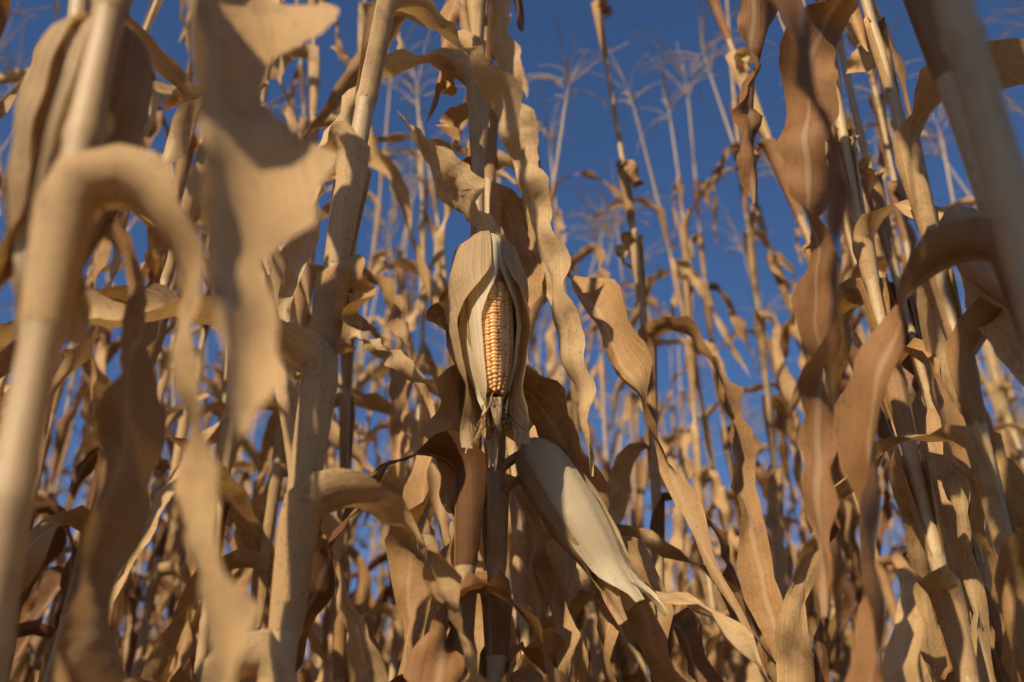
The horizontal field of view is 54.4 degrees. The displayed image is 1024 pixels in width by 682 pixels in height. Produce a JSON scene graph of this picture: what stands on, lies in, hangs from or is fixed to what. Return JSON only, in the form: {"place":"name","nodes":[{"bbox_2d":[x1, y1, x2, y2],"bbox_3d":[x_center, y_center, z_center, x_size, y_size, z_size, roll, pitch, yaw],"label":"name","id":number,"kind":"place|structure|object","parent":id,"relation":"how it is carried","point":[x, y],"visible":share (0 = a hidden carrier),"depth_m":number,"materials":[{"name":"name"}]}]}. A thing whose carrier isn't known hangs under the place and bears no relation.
{"place":"outdoors","nodes":[
{"label":"outdoors","id":0,"kind":"place"},
{"bbox_2d":[0,0,1023,681],"label":"sky","id":1,"kind":"structure","parent":0,"point":[592,147],"materials":[{"name":"blue"}]},
{"label":"soil","id":2,"kind":"structure","parent":0,"visible":0},
{"bbox_2d":[0,5,33,212],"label":"corn plant","id":3,"kind":"object","parent":2,"relation":"on","point":[8,68],"visible":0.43,"depth_m":3.38,"materials":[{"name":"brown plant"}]},
{"bbox_2d":[0,0,91,38],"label":"corn plant","id":4,"kind":"object","parent":2,"relation":"on","point":[4,9],"visible":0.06,"depth_m":1.48,"materials":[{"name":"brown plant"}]},
{"bbox_2d":[35,349,117,523],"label":"corn plant","id":5,"kind":"object","parent":2,"relation":"on","point":[64,472],"visible":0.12,"depth_m":4.85,"materials":[{"name":"brown plant"}]},
{"bbox_2d":[0,0,166,681],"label":"corn plant","id":6,"kind":"object","parent":2,"relation":"on","point":[130,419],"visible":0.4,"depth_m":0.69,"materials":[{"name":"brown plant"}]},
{"bbox_2d":[0,219,176,643],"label":"corn plant","id":7,"kind":"object","parent":2,"relation":"on","point":[83,378],"visible":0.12,"depth_m":3.66,"materials":[{"name":"brown plant"}]},
{"bbox_2d":[61,261,128,678],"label":"corn plant","id":8,"kind":"object","parent":2,"relation":"on","point":[106,335],"visible":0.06,"depth_m":3.39,"materials":[{"name":"brown plant"}]},
{"bbox_2d":[0,0,193,519],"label":"corn plant","id":9,"kind":"object","parent":2,"relation":"on","point":[102,254],"visible":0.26,"depth_m":1.94,"materials":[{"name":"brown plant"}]},
{"bbox_2d":[0,68,193,669],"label":"corn plant","id":10,"kind":"object","parent":2,"relation":"on","point":[79,457],"visible":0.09,"depth_m":2.69,"materials":[{"name":"brown plant"}]},
{"bbox_2d":[25,253,174,661],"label":"corn plant","id":11,"kind":"object","parent":2,"relation":"on","point":[105,355],"visible":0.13,"depth_m":3.13,"materials":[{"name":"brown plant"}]},
{"bbox_2d":[0,68,208,681],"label":"corn plant","id":12,"kind":"object","parent":2,"relation":"on","point":[103,381],"visible":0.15,"depth_m":1.89,"materials":[{"name":"brown plant"}]},
{"bbox_2d":[17,12,199,640],"bbox_3d":[-0.736,-0.053,1.977,0.362,3.440,0.976,16,-33,-25],"label":"corn plant","id":13,"kind":"object","parent":2,"relation":"on","point":[87,465],"visible":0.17,"depth_m":2.00,"materials":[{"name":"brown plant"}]},
{"bbox_2d":[23,161,207,626],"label":"corn plant","id":14,"kind":"object","parent":2,"relation":"on","point":[170,585],"visible":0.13,"depth_m":3.06,"materials":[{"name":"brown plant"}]},
{"bbox_2d":[116,327,175,646],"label":"corn plant","id":15,"kind":"object","parent":2,"relation":"on","point":[147,553],"visible":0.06,"depth_m":4.70,"materials":[{"name":"brown plant"}]},
{"bbox_2d":[124,228,202,676],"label":"corn plant","id":16,"kind":"object","parent":2,"relation":"on","point":[179,527],"visible":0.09,"depth_m":2.96,"materials":[{"name":"brown plant"}]},
{"bbox_2d":[0,54,330,681],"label":"corn plant","id":17,"kind":"object","parent":2,"relation":"on","point":[245,520],"visible":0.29,"depth_m":1.51,"materials":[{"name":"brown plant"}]},
{"bbox_2d":[122,229,217,667],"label":"corn plant","id":18,"kind":"object","parent":2,"relation":"on","point":[158,480],"visible":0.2,"depth_m":3.47,"materials":[{"name":"brown plant"}]},
{"bbox_2d":[0,0,340,681],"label":"corn plant","id":19,"kind":"object","parent":2,"relation":"on","point":[83,169],"visible":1,"depth_m":0.58,"materials":[{"name":"beige plant"}]},
{"bbox_2d":[10,43,330,681],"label":"corn plant","id":20,"kind":"object","parent":2,"relation":"on","point":[24,669],"visible":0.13,"depth_m":2.29,"materials":[{"name":"brown plant"}]},
{"bbox_2d":[121,364,222,651],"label":"corn plant","id":21,"kind":"object","parent":2,"relation":"on","point":[208,420],"visible":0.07,"depth_m":3.71,"materials":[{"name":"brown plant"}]},
{"bbox_2d":[127,294,225,607],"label":"corn plant","id":22,"kind":"object","parent":2,"relation":"on","point":[204,391],"visible":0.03,"depth_m":4.85,"materials":[{"name":"brown plant"}]},
{"bbox_2d":[149,349,223,645],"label":"corn plant","id":23,"kind":"object","parent":2,"relation":"on","point":[216,379],"visible":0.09,"depth_m":3.79,"materials":[{"name":"brown plant"}]},
{"bbox_2d":[85,0,299,639],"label":"corn plant","id":24,"kind":"object","parent":2,"relation":"on","point":[119,607],"visible":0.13,"depth_m":2.81,"materials":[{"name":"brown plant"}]},
{"bbox_2d":[11,81,374,677],"bbox_3d":[-0.692,0.459,2.389,0.846,3.067,0.534,10,-32,-17],"label":"corn plant","id":25,"kind":"object","parent":2,"relation":"on","point":[49,590],"visible":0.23,"depth_m":2.14,"materials":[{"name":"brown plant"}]},
{"bbox_2d":[126,16,271,274],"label":"corn plant","id":26,"kind":"object","parent":2,"relation":"on","point":[168,68],"visible":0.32,"depth_m":1.42,"materials":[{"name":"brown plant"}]},
{"bbox_2d":[165,79,243,677],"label":"corn plant","id":27,"kind":"object","parent":2,"relation":"on","point":[217,413],"visible":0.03,"depth_m":2.57,"materials":[{"name":"brown plant"}]},
{"bbox_2d":[148,412,269,636],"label":"corn plant","id":28,"kind":"object","parent":2,"relation":"on","point":[161,607],"visible":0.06,"depth_m":4.28,"materials":[{"name":"brown plant"}]},
{"bbox_2d":[177,330,264,629],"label":"corn plant","id":29,"kind":"object","parent":2,"relation":"on","point":[238,470],"visible":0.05,"depth_m":4.21,"materials":[{"name":"brown plant"}]},
{"bbox_2d":[213,365,269,547],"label":"corn plant","id":30,"kind":"object","parent":2,"relation":"on","point":[246,489],"visible":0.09,"depth_m":4.77,"materials":[{"name":"brown plant"}]},
{"bbox_2d":[53,0,449,681],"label":"corn plant","id":31,"kind":"object","parent":2,"relation":"on","point":[365,658],"visible":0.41,"depth_m":1.68,"materials":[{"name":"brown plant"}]},
{"bbox_2d":[225,255,321,619],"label":"corn plant","id":32,"kind":"object","parent":2,"relation":"on","point":[246,475],"visible":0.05,"depth_m":3.33,"materials":[{"name":"brown plant"}]},
{"bbox_2d":[252,0,323,681],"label":"corn plant","id":33,"kind":"object","parent":2,"relation":"on","point":[315,659],"visible":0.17,"depth_m":2.56,"materials":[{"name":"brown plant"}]},
{"bbox_2d":[0,0,595,681],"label":"corn plant","id":34,"kind":"object","parent":2,"relation":"on","point":[316,492],"visible":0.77,"depth_m":1.05,"materials":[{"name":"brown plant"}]},
{"bbox_2d":[169,59,439,681],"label":"corn plant","id":35,"kind":"object","parent":2,"relation":"on","point":[193,652],"visible":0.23,"depth_m":1.58,"materials":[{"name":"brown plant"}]},
{"bbox_2d":[297,182,364,681],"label":"corn plant","id":36,"kind":"object","parent":2,"relation":"on","point":[303,675],"visible":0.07,"depth_m":2.79,"materials":[{"name":"brown plant"}]},
{"bbox_2d":[232,132,436,664],"bbox_3d":[-0.614,0.737,3.368,0.713,3.543,0.749,-4,-30,10],"label":"corn plant","id":37,"kind":"object","parent":2,"relation":"on","point":[242,464],"visible":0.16,"depth_m":3.57,"materials":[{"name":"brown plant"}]},
{"bbox_2d":[333,370,389,582],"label":"corn plant","id":38,"kind":"object","parent":2,"relation":"on","point":[363,544],"visible":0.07,"depth_m":4.78,"materials":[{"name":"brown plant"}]},
{"bbox_2d":[168,0,556,681],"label":"corn plant","id":39,"kind":"object","parent":2,"relation":"on","point":[400,388],"visible":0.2,"depth_m":1.90,"materials":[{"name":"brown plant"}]},
{"bbox_2d":[352,432,389,584],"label":"corn plant","id":40,"kind":"object","parent":2,"relation":"on","point":[372,547],"visible":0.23,"depth_m":6.52,"materials":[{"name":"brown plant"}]},
{"bbox_2d":[357,434,390,639],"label":"corn plant","id":41,"kind":"object","parent":2,"relation":"on","point":[382,577],"visible":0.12,"depth_m":5.32,"materials":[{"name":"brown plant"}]},
{"bbox_2d":[370,432,389,637],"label":"corn plant","id":42,"kind":"object","parent":2,"relation":"on","point":[381,539],"visible":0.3,"depth_m":6.02,"materials":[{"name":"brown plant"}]},
{"bbox_2d":[332,211,435,523],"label":"corn plant","id":43,"kind":"object","parent":2,"relation":"on","point":[372,319],"visible":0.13,"depth_m":4.07,"materials":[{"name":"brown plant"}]},
{"bbox_2d":[348,163,431,661],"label":"corn plant","id":44,"kind":"object","parent":2,"relation":"on","point":[383,596],"visible":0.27,"depth_m":3.35,"materials":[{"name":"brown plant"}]},
{"bbox_2d":[334,321,447,646],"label":"corn plant","id":45,"kind":"object","parent":2,"relation":"on","point":[383,624],"visible":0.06,"depth_m":4.24,"materials":[{"name":"brown plant"}]},
{"bbox_2d":[165,29,649,681],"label":"corn plant","id":46,"kind":"object","parent":2,"relation":"on","point":[375,401],"visible":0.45,"depth_m":2.29,"materials":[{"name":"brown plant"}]},
{"bbox_2d":[349,126,467,660],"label":"corn plant","id":47,"kind":"object","parent":2,"relation":"on","point":[376,561],"visible":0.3,"depth_m":3.34,"materials":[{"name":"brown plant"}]},
{"bbox_2d":[298,23,529,681],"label":"corn plant","id":48,"kind":"object","parent":2,"relation":"on","point":[362,597],"visible":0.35,"depth_m":3.01,"materials":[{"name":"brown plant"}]},
{"bbox_2d":[372,71,484,525],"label":"corn plant","id":49,"kind":"object","parent":2,"relation":"on","point":[412,318],"visible":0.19,"depth_m":3.00,"materials":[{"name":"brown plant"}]},
{"bbox_2d":[278,0,624,681],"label":"corn plant","id":50,"kind":"object","parent":2,"relation":"on","point":[479,311],"visible":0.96,"depth_m":1.19,"materials":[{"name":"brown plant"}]},
{"bbox_2d":[358,12,628,681],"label":"corn plant","id":51,"kind":"object","parent":2,"relation":"on","point":[390,475],"visible":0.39,"depth_m":2.60,"materials":[{"name":"beige plant"}]},
{"bbox_2d":[302,7,767,681],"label":"corn plant","id":52,"kind":"object","parent":2,"relation":"on","point":[628,355],"visible":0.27,"depth_m":1.32,"materials":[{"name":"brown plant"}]},
{"bbox_2d":[452,95,634,668],"bbox_3d":[-0.017,0.545,2.851,0.983,3.259,0.509,21,-36,-32],"label":"corn plant","id":53,"kind":"object","parent":2,"relation":"on","point":[626,630],"visible":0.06,"depth_m":2.97,"materials":[{"name":"brown plant"}]},
{"bbox_2d":[403,0,686,681],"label":"plant","id":54,"kind":"object","parent":2,"relation":"on","point":[550,484],"visible":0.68,"depth_m":1.17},
{"bbox_2d":[529,214,597,676],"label":"corn plant","id":55,"kind":"object","parent":2,"relation":"on","point":[579,621],"visible":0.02,"depth_m":2.92,"materials":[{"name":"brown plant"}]},
{"bbox_2d":[498,81,639,681],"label":"corn plant","id":56,"kind":"object","parent":2,"relation":"on","point":[595,643],"visible":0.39,"depth_m":3.16,"materials":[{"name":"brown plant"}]},
{"bbox_2d":[509,186,649,626],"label":"corn plant","id":57,"kind":"object","parent":2,"relation":"on","point":[557,375],"visible":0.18,"depth_m":4.18,"materials":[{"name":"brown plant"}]},
{"bbox_2d":[418,0,776,681],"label":"corn plant","id":58,"kind":"object","parent":2,"relation":"on","point":[738,636],"visible":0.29,"depth_m":1.44,"materials":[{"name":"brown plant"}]},
{"bbox_2d":[515,181,687,681],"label":"corn plant","id":59,"kind":"object","parent":2,"relation":"on","point":[599,367],"visible":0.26,"depth_m":3.55,"materials":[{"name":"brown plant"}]},
{"bbox_2d":[568,186,662,676],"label":"corn plant","id":60,"kind":"object","parent":2,"relation":"on","point":[587,365],"visible":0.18,"depth_m":3.93,"materials":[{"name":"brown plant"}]},
{"bbox_2d":[539,292,712,670],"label":"corn plant","id":61,"kind":"object","parent":2,"relation":"on","point":[596,400],"visible":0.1,"depth_m":4.13,"materials":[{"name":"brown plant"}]},
{"bbox_2d":[589,379,663,681],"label":"corn plant","id":62,"kind":"object","parent":2,"relation":"on","point":[648,485],"visible":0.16,"depth_m":5.00,"materials":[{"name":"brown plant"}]},
{"bbox_2d":[590,220,681,674],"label":"corn plant","id":63,"kind":"object","parent":2,"relation":"on","point":[625,417],"visible":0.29,"depth_m":3.94,"materials":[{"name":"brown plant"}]},
{"bbox_2d":[590,409,690,681],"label":"corn plant","id":64,"kind":"object","parent":2,"relation":"on","point":[648,507],"visible":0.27,"depth_m":5.53,"materials":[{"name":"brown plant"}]},
{"bbox_2d":[552,159,730,681],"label":"corn plant","id":65,"kind":"object","parent":2,"relation":"on","point":[628,673],"visible":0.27,"depth_m":3.43,"materials":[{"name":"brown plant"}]},
{"bbox_2d":[593,301,737,677],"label":"corn plant","id":66,"kind":"object","parent":2,"relation":"on","point":[672,413],"visible":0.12,"depth_m":4.71,"materials":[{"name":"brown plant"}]},
{"bbox_2d":[555,48,780,672],"bbox_3d":[0.590,0.550,2.627,0.934,3.257,0.658,0,-30,0],"label":"corn plant","id":67,"kind":"object","parent":2,"relation":"on","point":[702,290],"visible":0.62,"depth_m":2.93,"materials":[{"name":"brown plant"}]},
{"bbox_2d":[628,294,714,681],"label":"corn plant","id":68,"kind":"object","parent":2,"relation":"on","point":[682,567],"visible":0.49,"depth_m":3.77,"materials":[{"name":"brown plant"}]},
{"bbox_2d":[569,0,782,681],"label":"corn plant","id":69,"kind":"object","parent":2,"relation":"on","point":[756,584],"visible":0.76,"depth_m":1.55,"materials":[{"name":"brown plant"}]},
{"bbox_2d":[636,373,729,667],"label":"corn plant","id":70,"kind":"object","parent":2,"relation":"on","point":[691,536],"visible":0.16,"depth_m":5.33,"materials":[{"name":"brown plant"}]},
{"bbox_2d":[634,294,737,681],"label":"corn plant","id":71,"kind":"object","parent":2,"relation":"on","point":[730,662],"visible":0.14,"depth_m":4.31,"materials":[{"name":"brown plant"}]},
{"bbox_2d":[632,23,767,681],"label":"corn plant","id":72,"kind":"object","parent":2,"relation":"on","point":[761,471],"visible":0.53,"depth_m":3.17,"materials":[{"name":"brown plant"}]},
{"bbox_2d":[630,51,770,681],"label":"corn plant","id":73,"kind":"object","parent":2,"relation":"on","point":[702,589],"visible":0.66,"depth_m":2.68,"materials":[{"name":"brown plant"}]},
{"bbox_2d":[672,342,797,681],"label":"corn plant","id":74,"kind":"object","parent":2,"relation":"on","point":[741,675],"visible":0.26,"depth_m":4.47,"materials":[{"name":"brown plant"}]},
{"bbox_2d":[678,426,811,681],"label":"corn plant","id":75,"kind":"object","parent":2,"relation":"on","point":[717,517],"visible":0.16,"depth_m":5.00,"materials":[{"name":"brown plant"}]},
{"bbox_2d":[694,0,827,681],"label":"corn plant","id":76,"kind":"object","parent":2,"relation":"on","point":[782,561],"visible":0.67,"depth_m":2.60,"materials":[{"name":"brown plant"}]},
{"bbox_2d":[746,410,802,531],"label":"corn plant","id":77,"kind":"object","parent":2,"relation":"on","point":[791,510],"visible":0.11,"depth_m":5.10,"materials":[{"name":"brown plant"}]},
{"bbox_2d":[720,398,837,681],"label":"corn plant","id":78,"kind":"object","parent":2,"relation":"on","point":[794,553],"visible":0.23,"depth_m":4.97,"materials":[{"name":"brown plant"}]},
{"bbox_2d":[637,0,934,631],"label":"corn plant","id":79,"kind":"object","parent":2,"relation":"on","point":[884,561],"visible":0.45,"depth_m":2.77,"materials":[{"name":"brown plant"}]},
{"bbox_2d":[688,195,894,679],"bbox_3d":[1.055,0.940,3.355,0.894,3.327,0.589,-3,-30,6],"label":"corn plant","id":80,"kind":"object","parent":2,"relation":"on","point":[762,448],"visible":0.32,"depth_m":3.71,"materials":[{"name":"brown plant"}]},
{"bbox_2d":[750,388,832,681],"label":"corn plant","id":81,"kind":"object","parent":2,"relation":"on","point":[790,524],"visible":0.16,"depth_m":5.49,"materials":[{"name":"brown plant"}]},
{"bbox_2d":[684,279,899,681],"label":"corn plant","id":82,"kind":"object","parent":2,"relation":"on","point":[844,654],"visible":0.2,"depth_m":3.35,"materials":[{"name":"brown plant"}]},
{"bbox_2d":[725,134,906,657],"bbox_3d":[1.147,0.515,3.161,1.083,3.304,0.596,7,-31,-11],"label":"corn plant","id":83,"kind":"object","parent":2,"relation":"on","point":[861,332],"visible":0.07,"depth_m":3.43,"materials":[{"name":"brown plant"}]},
{"bbox_2d":[796,251,848,642],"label":"corn plant","id":84,"kind":"object","parent":2,"relation":"on","point":[812,614],"visible":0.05,"depth_m":2.96,"materials":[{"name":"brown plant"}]},
{"bbox_2d":[841,198,888,622],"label":"corn plant","id":85,"kind":"object","parent":2,"relation":"on","point":[853,560],"visible":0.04,"depth_m":3.06,"materials":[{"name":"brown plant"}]},
{"bbox_2d":[707,0,1023,681],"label":"corn plant","id":86,"kind":"object","parent":2,"relation":"on","point":[740,61],"visible":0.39,"depth_m":1.69,"materials":[{"name":"beige plant"}]},
{"bbox_2d":[736,0,995,603],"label":"corn plant","id":87,"kind":"object","parent":2,"relation":"on","point":[849,274],"visible":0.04,"depth_m":2.42,"materials":[{"name":"brown plant"}]},
{"bbox_2d":[732,0,1023,681],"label":"corn plant","id":88,"kind":"object","parent":2,"relation":"on","point":[847,429],"visible":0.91,"depth_m":0.89,"materials":[{"name":"brown plant"}]},
{"bbox_2d":[855,119,903,495],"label":"corn plant","id":89,"kind":"object","parent":2,"relation":"on","point":[884,460],"visible":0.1,"depth_m":3.07,"materials":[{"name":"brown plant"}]},
{"bbox_2d":[785,0,997,681],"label":"corn plant","id":90,"kind":"object","parent":2,"relation":"on","point":[848,227],"visible":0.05,"depth_m":2.13,"materials":[{"name":"beige plant"}]},
{"bbox_2d":[762,31,1023,681],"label":"corn plant","id":91,"kind":"object","parent":2,"relation":"on","point":[853,595],"visible":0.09,"depth_m":2.59,"materials":[{"name":"beige plant"}]},
{"bbox_2d":[789,43,997,681],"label":"corn plant","id":92,"kind":"object","parent":2,"relation":"on","point":[878,102],"visible":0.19,"depth_m":2.10,"materials":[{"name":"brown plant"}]},
{"bbox_2d":[858,466,930,681],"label":"corn plant","id":93,"kind":"object","parent":2,"relation":"on","point":[894,553],"visible":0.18,"depth_m":5.60,"materials":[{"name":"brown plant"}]},
{"bbox_2d":[772,0,1023,413],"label":"corn plant","id":94,"kind":"object","parent":2,"relation":"on","point":[998,156],"visible":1,"depth_m":0.58,"materials":[{"name":"brown plant"}]},
{"bbox_2d":[774,0,1023,681],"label":"corn plant","id":95,"kind":"object","parent":2,"relation":"on","point":[954,338],"visible":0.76,"depth_m":1.11,"materials":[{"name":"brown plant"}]},
{"bbox_2d":[880,254,932,663],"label":"corn plant","id":96,"kind":"object","parent":2,"relation":"on","point":[892,577],"visible":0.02,"depth_m":3.39,"materials":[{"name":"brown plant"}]},
{"bbox_2d":[814,0,1023,681],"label":"corn plant","id":97,"kind":"object","parent":2,"relation":"on","point":[927,577],"visible":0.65,"depth_m":1.16,"materials":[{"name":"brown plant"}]},
{"bbox_2d":[826,0,1012,681],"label":"corn plant","id":98,"kind":"object","parent":2,"relation":"on","point":[926,417],"visible":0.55,"depth_m":1.36,"materials":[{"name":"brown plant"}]},
{"bbox_2d":[875,112,975,207],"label":"corn plant","id":99,"kind":"object","parent":2,"relation":"on","point":[939,154],"visible":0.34,"depth_m":3.94,"materials":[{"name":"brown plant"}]},
{"bbox_2d":[841,13,1019,529],"bbox_3d":[1.053,0.361,2.396,0.750,2.953,0.502,-11,-32,18],"label":"corn plant","id":100,"kind":"object","parent":2,"relation":"on","point":[990,423],"visible":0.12,"depth_m":2.89,"materials":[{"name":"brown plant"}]},
{"bbox_2d":[838,103,1023,432],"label":"corn plant","id":101,"kind":"object","parent":2,"relation":"on","point":[997,427],"visible":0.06,"depth_m":2.70,"materials":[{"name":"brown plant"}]},
{"bbox_2d":[887,102,1023,472],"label":"corn plant","id":102,"kind":"object","parent":2,"relation":"on","point":[1005,410],"visible":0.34,"depth_m":2.82,"materials":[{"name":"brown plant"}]},
{"bbox_2d":[901,251,1023,466],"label":"corn plant","id":103,"kind":"object","parent":2,"relation":"on","point":[984,381],"visible":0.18,"depth_m":3.84,"materials":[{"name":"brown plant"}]},
{"bbox_2d":[940,198,1023,457],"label":"corn plant","id":104,"kind":"object","parent":2,"relation":"on","point":[1002,432],"visible":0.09,"depth_m":3.41,"materials":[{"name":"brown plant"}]},
{"bbox_2d":[956,179,1021,458],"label":"corn plant","id":105,"kind":"object","parent":2,"relation":"on","point":[1010,392],"visible":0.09,"depth_m":3.98,"materials":[{"name":"brown plant"}]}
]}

